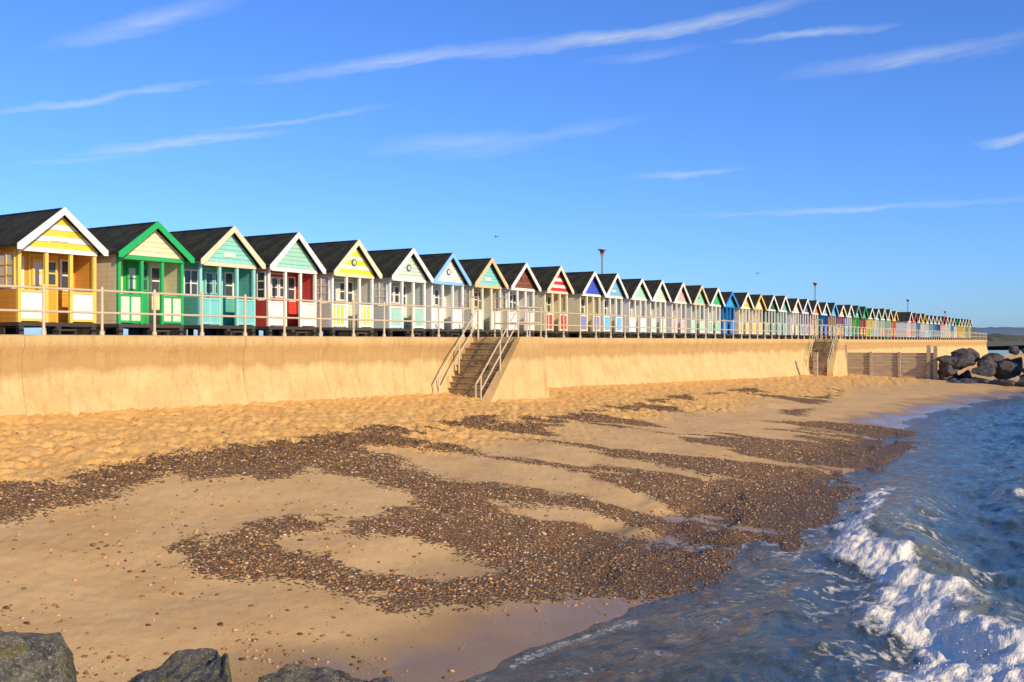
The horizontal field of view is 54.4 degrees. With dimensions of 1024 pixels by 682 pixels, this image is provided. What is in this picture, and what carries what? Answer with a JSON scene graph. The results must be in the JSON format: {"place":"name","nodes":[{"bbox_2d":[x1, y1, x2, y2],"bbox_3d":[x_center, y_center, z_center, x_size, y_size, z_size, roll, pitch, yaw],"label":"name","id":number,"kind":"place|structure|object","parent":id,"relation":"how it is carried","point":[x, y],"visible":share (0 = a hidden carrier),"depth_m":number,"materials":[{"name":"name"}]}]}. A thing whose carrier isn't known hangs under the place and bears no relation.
{"place":"outdoors","nodes":[
{"label":"outdoors","id":0,"kind":"place"},
{"bbox_2d":[0,353,1023,681],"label":"sand beach","id":1,"kind":"structure","parent":0,"point":[112,609],"depth_m":15.84,"materials":[{"name":"beige sand"}]},
{"bbox_2d":[0,631,76,681],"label":"boulder","id":2,"kind":"object","parent":1,"relation":"on","point":[32,657],"visible":1,"depth_m":4.46,"materials":[{"name":"stone"}]},
{"bbox_2d":[128,648,231,681],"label":"boulder","id":3,"kind":"object","parent":1,"relation":"on","point":[201,665],"visible":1,"depth_m":4.50,"materials":[{"name":"stone"}]},
{"bbox_2d":[258,664,393,681],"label":"boulder","id":4,"kind":"object","parent":1,"relation":"on","point":[293,673],"visible":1,"depth_m":4.38,"materials":[{"name":"stone"}]},
{"bbox_2d":[0,401,898,681],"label":"loose pebbles","id":5,"kind":"object","parent":1,"relation":"on","point":[274,587],"visible":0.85,"depth_m":11.67,"materials":[{"name":"brown stone"}]},
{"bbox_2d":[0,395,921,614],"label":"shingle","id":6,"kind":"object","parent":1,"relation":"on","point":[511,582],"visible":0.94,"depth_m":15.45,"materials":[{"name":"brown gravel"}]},
{"bbox_2d":[433,296,548,401],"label":"beach steps","id":7,"kind":"structure","parent":1,"relation":"on","point":[493,369],"depth_m":33.85,"materials":[{"name":"concrete"}]},
{"bbox_2d":[0,334,988,415],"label":"sea wall","id":8,"kind":"structure","parent":1,"relation":"on","point":[44,375],"depth_m":27.92,"materials":[{"name":"concrete"}]},
{"bbox_2d":[0,207,107,334],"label":"beach hut","id":9,"kind":"object","parent":8,"relation":"on","point":[60,247],"visible":0.83,"depth_m":24.04,"materials":[{"name":"paint"}]},
{"bbox_2d":[4,253,67,322],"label":"doors","id":10,"kind":"structure","parent":9,"relation":"in","point":[35,261],"depth_m":24.53,"materials":[{"name":"paint"}]},
{"bbox_2d":[46,221,194,334],"bbox_3d":[-10.702,-1.634,26.918,3.660,2.997,2.360,0,0,32],"label":"beach hut","id":11,"kind":"object","parent":8,"relation":"on","point":[147,257],"visible":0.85,"depth_m":26.26,"materials":[{"name":"paint"}]},
{"bbox_2d":[123,261,159,323],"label":"doors","id":12,"kind":"structure","parent":11,"relation":"in","point":[130,268],"depth_m":26.79,"materials":[{"name":"paint"}]},
{"bbox_2d":[128,226,265,335],"bbox_3d":[-9.318,-1.698,29.101,3.660,3.126,2.360,0,0,32],"label":"beach hut","id":13,"kind":"object","parent":8,"relation":"on","point":[228,260],"visible":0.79,"depth_m":28.48,"materials":[{"name":"paint"}]},
{"bbox_2d":[184,267,233,324],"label":"doors","id":14,"kind":"structure","parent":13,"relation":"in","point":[209,275],"depth_m":28.69,"materials":[{"name":"paint"}]},
{"bbox_2d":[204,232,325,335],"bbox_3d":[-7.953,-1.731,31.254,3.660,3.192,2.360,0,0,32],"label":"beach hut","id":15,"kind":"object","parent":8,"relation":"on","point":[293,263],"visible":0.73,"depth_m":30.67,"materials":[{"name":"paint"}]},
{"bbox_2d":[257,272,295,325],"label":"doors","id":16,"kind":"structure","parent":15,"relation":"in","point":[276,279],"depth_m":31.05,"materials":[{"name":"paint"}]},
{"bbox_2d":[261,239,381,336],"bbox_3d":[-6.484,-1.732,33.572,3.660,3.195,2.360,0,0,32],"label":"beach hut","id":17,"kind":"object","parent":8,"relation":"on","point":[351,268],"visible":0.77,"depth_m":32.84,"materials":[{"name":"paint"}]},
{"bbox_2d":[322,277,352,326],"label":"doors","id":18,"kind":"structure","parent":17,"relation":"in","point":[338,282],"depth_m":33.39,"materials":[{"name":"paint"}]},
{"bbox_2d":[323,248,433,336],"bbox_3d":[-4.933,-1.712,36.019,3.660,3.154,2.360,0,0,32],"label":"beach hut","id":19,"kind":"object","parent":8,"relation":"on","point":[406,275],"visible":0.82,"depth_m":35.23,"materials":[{"name":"paint"}]},
{"bbox_2d":[373,282,405,327],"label":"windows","id":20,"kind":"structure","parent":19,"relation":"in","point":[395,288],"depth_m":35.82,"materials":[{"name":"paint"}]},
{"bbox_2d":[377,252,470,336],"bbox_3d":[-3.653,-1.720,38.038,3.660,3.169,2.360,0,0,32],"label":"beach hut","id":21,"kind":"object","parent":8,"relation":"on","point":[449,276],"visible":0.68,"depth_m":37.40,"materials":[{"name":"paint"}]},
{"bbox_2d":[433,285,444,328],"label":"doors","id":22,"kind":"structure","parent":21,"relation":"in","point":[436,290],"depth_m":37.96,"materials":[{"name":"paint"}]},
{"bbox_2d":[419,258,508,336],"bbox_3d":[-2.243,-1.714,40.264,3.660,3.158,2.360,0,0,32],"label":"beach hut","id":23,"kind":"object","parent":8,"relation":"on","point":[487,279],"visible":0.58,"depth_m":39.57,"materials":[{"name":"paint"}]},
{"bbox_2d":[464,288,480,329],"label":"doors","id":24,"kind":"structure","parent":23,"relation":"in","point":[476,293],"depth_m":40.19,"materials":[{"name":"paint"}]},
{"bbox_2d":[0,284,986,339],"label":"metal railing","id":25,"kind":"object","parent":8,"relation":"on","point":[154,313],"visible":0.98,"depth_m":30.60,"materials":[{"name":"grey metal"}]},
{"bbox_2d":[464,262,540,336],"bbox_3d":[-0.848,-1.709,42.463,3.660,3.148,2.360,0,0,32],"label":"beach hut","id":26,"kind":"object","parent":8,"relation":"on","point":[522,282],"visible":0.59,"depth_m":41.69,"materials":[{"name":"paint"}]},
{"bbox_2d":[510,291,515,311],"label":"doors","id":27,"kind":"structure","parent":26,"relation":"in","point":[512,296],"depth_m":42.48,"materials":[{"name":"paint"}]},
{"bbox_2d":[504,266,573,337],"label":"beach hut","id":28,"kind":"object","parent":8,"relation":"on","point":[555,286],"visible":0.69,"depth_m":44.16,"materials":[{"name":"paint"}]},
{"bbox_2d":[546,294,550,313],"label":"doors","id":29,"kind":"structure","parent":28,"relation":"in","point":[548,298],"depth_m":45.20,"materials":[{"name":"paint"}]},
{"bbox_2d":[534,271,606,337],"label":"beach hut","id":30,"kind":"object","parent":8,"relation":"on","point":[588,288],"visible":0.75,"depth_m":46.69,"materials":[{"name":"paint"}]},
{"bbox_2d":[573,299,583,331],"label":"doors","id":31,"kind":"structure","parent":30,"relation":"in","point":[582,300],"depth_m":47.93,"materials":[{"name":"paint"}]},
{"bbox_2d":[572,273,627,337],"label":"beach hut","id":32,"kind":"object","parent":8,"relation":"on","point":[614,289],"visible":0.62,"depth_m":48.93,"materials":[{"name":"paint"}]},
{"bbox_2d":[600,278,651,337],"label":"beach hut","id":33,"kind":"object","parent":8,"relation":"on","point":[639,295],"visible":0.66,"depth_m":51.16,"materials":[{"name":"paint"}]},
{"bbox_2d":[622,280,670,337],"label":"beach hut","id":34,"kind":"object","parent":8,"relation":"on","point":[660,296],"visible":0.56,"depth_m":53.43,"materials":[{"name":"paint"}]},
{"bbox_2d":[640,282,690,337],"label":"beach hut","id":35,"kind":"object","parent":8,"relation":"on","point":[680,300],"visible":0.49,"depth_m":55.69,"materials":[{"name":"paint"}]},
{"bbox_2d":[666,285,709,337],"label":"beach hut","id":36,"kind":"object","parent":8,"relation":"on","point":[695,308],"visible":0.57,"depth_m":58.17,"materials":[{"name":"paint"}]},
{"bbox_2d":[682,288,724,338],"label":"beach hut","id":37,"kind":"object","parent":8,"relation":"on","point":[713,308],"visible":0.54,"depth_m":60.42,"materials":[{"name":"paint"}]},
{"bbox_2d":[699,291,738,338],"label":"beach hut","id":38,"kind":"object","parent":8,"relation":"on","point":[728,309],"visible":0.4,"depth_m":62.69,"materials":[{"name":"paint"}]},
{"bbox_2d":[721,292,753,338],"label":"beach hut","id":39,"kind":"object","parent":8,"relation":"on","point":[745,303],"visible":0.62,"depth_m":64.85,"materials":[{"name":"paint"}]},
{"bbox_2d":[731,294,766,338],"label":"beach hut","id":40,"kind":"object","parent":8,"relation":"on","point":[756,312],"visible":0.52,"depth_m":67.20,"materials":[{"name":"paint"}]},
{"bbox_2d":[745,295,778,338],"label":"beach hut","id":41,"kind":"object","parent":8,"relation":"on","point":[770,301],"visible":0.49,"depth_m":69.42,"materials":[{"name":"paint"}]},
{"bbox_2d":[758,295,790,338],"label":"beach hut","id":42,"kind":"object","parent":8,"relation":"on","point":[784,308],"visible":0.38,"depth_m":71.77,"materials":[{"name":"paint"}]},
{"bbox_2d":[772,298,802,338],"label":"beach hut","id":43,"kind":"object","parent":8,"relation":"on","point":[793,314],"visible":0.36,"depth_m":74.10,"materials":[{"name":"paint"}]},
{"bbox_2d":[783,299,811,338],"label":"beach hut","id":44,"kind":"object","parent":8,"relation":"on","point":[806,310],"visible":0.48,"depth_m":76.39,"materials":[{"name":"paint"}]},
{"bbox_2d":[801,300,821,338],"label":"beach hut","id":45,"kind":"object","parent":8,"relation":"on","point":[815,307],"visible":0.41,"depth_m":78.61,"materials":[{"name":"paint"}]},
{"bbox_2d":[811,302,830,338],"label":"beach hut","id":46,"kind":"object","parent":8,"relation":"on","point":[824,308],"visible":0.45,"depth_m":81.13,"materials":[{"name":"paint"}]},
{"bbox_2d":[821,302,838,338],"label":"beach hut","id":47,"kind":"object","parent":8,"relation":"on","point":[834,312],"visible":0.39,"depth_m":83.20,"materials":[{"name":"paint"}]},
{"bbox_2d":[824,305,846,338],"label":"beach hut","id":48,"kind":"object","parent":8,"relation":"on","point":[842,314],"visible":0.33,"depth_m":85.64,"materials":[{"name":"paint"}]},
{"bbox_2d":[838,305,854,338],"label":"beach hut","id":49,"kind":"object","parent":8,"relation":"on","point":[849,312],"visible":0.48,"depth_m":87.77,"materials":[{"name":"paint"}]},
{"bbox_2d":[841,305,861,338],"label":"beach hut","id":50,"kind":"object","parent":8,"relation":"on","point":[855,320],"visible":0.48,"depth_m":90.05,"materials":[{"name":"paint"}]},
{"bbox_2d":[851,306,868,338],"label":"beach hut","id":51,"kind":"object","parent":8,"relation":"on","point":[864,314],"visible":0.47,"depth_m":92.39,"materials":[{"name":"paint"}]},
{"bbox_2d":[854,308,874,338],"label":"beach hut","id":52,"kind":"object","parent":8,"relation":"on","point":[870,311],"visible":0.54,"depth_m":94.69,"materials":[{"name":"paint"}]},
{"bbox_2d":[933,316,938,339],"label":"beach hut","id":53,"kind":"object","parent":8,"relation":"on","point":[934,325],"visible":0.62,"depth_m":124.12,"materials":[{"name":"paint"}]},
{"bbox_2d":[936,317,941,339],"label":"beach hut","id":54,"kind":"object","parent":8,"relation":"on","point":[938,325],"visible":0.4,"depth_m":126.96,"materials":[{"name":"paint"}]},
{"bbox_2d":[944,317,948,339],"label":"beach hut","id":55,"kind":"object","parent":8,"relation":"on","point":[947,323],"visible":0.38,"depth_m":131.36,"materials":[{"name":"paint"}]},
{"bbox_2d":[947,317,952,339],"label":"beach hut","id":56,"kind":"object","parent":8,"relation":"on","point":[949,324],"visible":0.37,"depth_m":133.25,"materials":[{"name":"paint"}]},
{"bbox_2d":[950,318,955,339],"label":"beach hut","id":57,"kind":"object","parent":8,"relation":"on","point":[952,326],"visible":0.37,"depth_m":135.70,"materials":[{"name":"paint"}]},
{"bbox_2d":[954,318,958,339],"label":"beach hut","id":58,"kind":"object","parent":8,"relation":"on","point":[955,328],"visible":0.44,"depth_m":138.35,"materials":[{"name":"paint"}]},
{"bbox_2d":[956,319,961,339],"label":"beach hut","id":59,"kind":"object","parent":8,"relation":"on","point":[960,324],"visible":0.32,"depth_m":140.27,"materials":[{"name":"paint"}]},
{"bbox_2d":[960,319,964,339],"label":"beach hut","id":60,"kind":"object","parent":8,"relation":"on","point":[961,329],"visible":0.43,"depth_m":142.91,"materials":[{"name":"paint"}]},
{"bbox_2d":[963,319,966,339],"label":"beach hut","id":61,"kind":"object","parent":8,"relation":"on","point":[965,321],"visible":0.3,"depth_m":144.66,"materials":[{"name":"paint"}]},
{"bbox_2d":[965,319,969,339],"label":"beach hut","id":62,"kind":"object","parent":8,"relation":"on","point":[966,327],"visible":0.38,"depth_m":146.87,"materials":[{"name":"paint"}]},
{"bbox_2d":[968,320,972,339],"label":"beach hut","id":63,"kind":"object","parent":8,"relation":"on","point":[970,326],"visible":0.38,"depth_m":149.19,"materials":[{"name":"paint"}]},
{"bbox_2d":[813,352,818,376],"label":"timber post","id":64,"kind":"object","parent":1,"relation":"on","point":[815,364],"visible":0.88,"depth_m":65.90,"materials":[{"name":"brown wood"}]},
{"bbox_2d":[805,319,847,376],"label":"beach steps","id":65,"kind":"structure","parent":1,"relation":"on","point":[831,357],"depth_m":69.82,"materials":[{"name":"concrete"}]},
{"bbox_2d":[845,345,937,379],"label":"timber groyne","id":66,"kind":"object","parent":1,"relation":"on","point":[913,365],"visible":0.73,"depth_m":72.22,"materials":[{"name":"brown wood"}]},
{"bbox_2d":[936,346,1023,386],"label":"rock armour groyne","id":67,"kind":"object","parent":1,"relation":"on","point":[1001,369],"visible":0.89,"depth_m":69.33,"materials":[{"name":"stone"}]},
{"bbox_2d":[0,0,1023,354],"label":"sky","id":68,"kind":"structure","parent":0,"point":[870,152],"materials":[{"name":"blue"}]},
{"bbox_2d":[598,248,606,273],"bbox_3d":[5.250,-2.771,57.978,0.540,5.262,0.540,0,0,0],"label":"street lamp","id":69,"kind":"object","parent":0,"point":[602,251],"visible":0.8,"depth_m":57.94,"materials":[{"name":"metal"}]},
{"bbox_2d":[465,392,1023,681],"bbox_3d":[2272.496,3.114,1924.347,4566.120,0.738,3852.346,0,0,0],"label":"sea","id":70,"kind":"structure","parent":0,"point":[952,492],"depth_m":12.12,"materials":[{"name":"liquid"}]},
{"bbox_2d":[817,493,1023,681],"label":"sea spray","id":71,"kind":"object","parent":70,"relation":"on","point":[918,599],"visible":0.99,"depth_m":10.71,"materials":[{"name":"white liquid"}]},
{"bbox_2d":[861,309,881,338],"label":"beach hut","id":72,"kind":"object","parent":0,"point":[875,321],"visible":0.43,"depth_m":96.90,"materials":[{"name":"paint"}]},
{"bbox_2d":[870,309,887,339],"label":"beach hut","id":73,"kind":"object","parent":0,"point":[882,321],"visible":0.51,"depth_m":99.33,"materials":[{"name":"paint"}]},
{"bbox_2d":[885,309,892,339],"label":"beach hut","id":74,"kind":"object","parent":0,"point":[887,322],"visible":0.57,"depth_m":101.44,"materials":[{"name":"paint"}]},
{"bbox_2d":[890,311,898,339],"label":"beach hut","id":75,"kind":"object","parent":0,"point":[893,321],"visible":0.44,"depth_m":103.61,"materials":[{"name":"paint"}]},
{"bbox_2d":[886,312,913,339],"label":"beach hut","id":76,"kind":"object","parent":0,"point":[905,320],"visible":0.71,"depth_m":110.34,"materials":[{"name":"paint"}]},
{"bbox_2d":[902,313,917,339],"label":"beach hut","id":77,"kind":"object","parent":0,"point":[913,324],"visible":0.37,"depth_m":113.01,"materials":[{"name":"paint"}]},
{"bbox_2d":[916,313,922,339],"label":"beach hut","id":78,"kind":"object","parent":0,"point":[919,317],"visible":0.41,"depth_m":115.11,"materials":[{"name":"paint"}]},
{"bbox_2d":[920,314,926,339],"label":"beach hut","id":79,"kind":"object","parent":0,"point":[923,316],"visible":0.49,"depth_m":117.60,"materials":[{"name":"paint"}]},
{"bbox_2d":[924,315,930,339],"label":"beach hut","id":80,"kind":"object","parent":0,"point":[926,326],"visible":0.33,"depth_m":119.54,"materials":[{"name":"paint"}]},
{"bbox_2d":[929,315,934,339],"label":"beach hut","id":81,"kind":"object","parent":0,"point":[931,324],"visible":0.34,"depth_m":122.08,"materials":[{"name":"paint"}]},
{"bbox_2d":[937,316,945,339],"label":"beach hut","id":82,"kind":"object","parent":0,"point":[943,323],"visible":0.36,"depth_m":128.91,"materials":[{"name":"paint"}]},
{"bbox_2d":[971,327,1023,335],"bbox_3d":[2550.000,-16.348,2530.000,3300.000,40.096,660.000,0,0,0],"label":"distant hill","id":83,"kind":"structure","parent":0,"point":[1008,330],"depth_m":2243.96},
{"bbox_2d":[987,341,1023,345],"bbox_3d":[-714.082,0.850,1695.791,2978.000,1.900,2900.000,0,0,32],"label":"ground","id":84,"kind":"structure","parent":0,"point":[1002,343],"depth_m":230.31,"materials":[{"name":"grey concrete"}]},
{"bbox_2d":[971,333,1023,349],"bbox_3d":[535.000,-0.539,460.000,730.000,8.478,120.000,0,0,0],"label":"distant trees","id":85,"kind":"object","parent":84,"relation":"on","point":[997,337],"visible":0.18,"depth_m":407.45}
]}

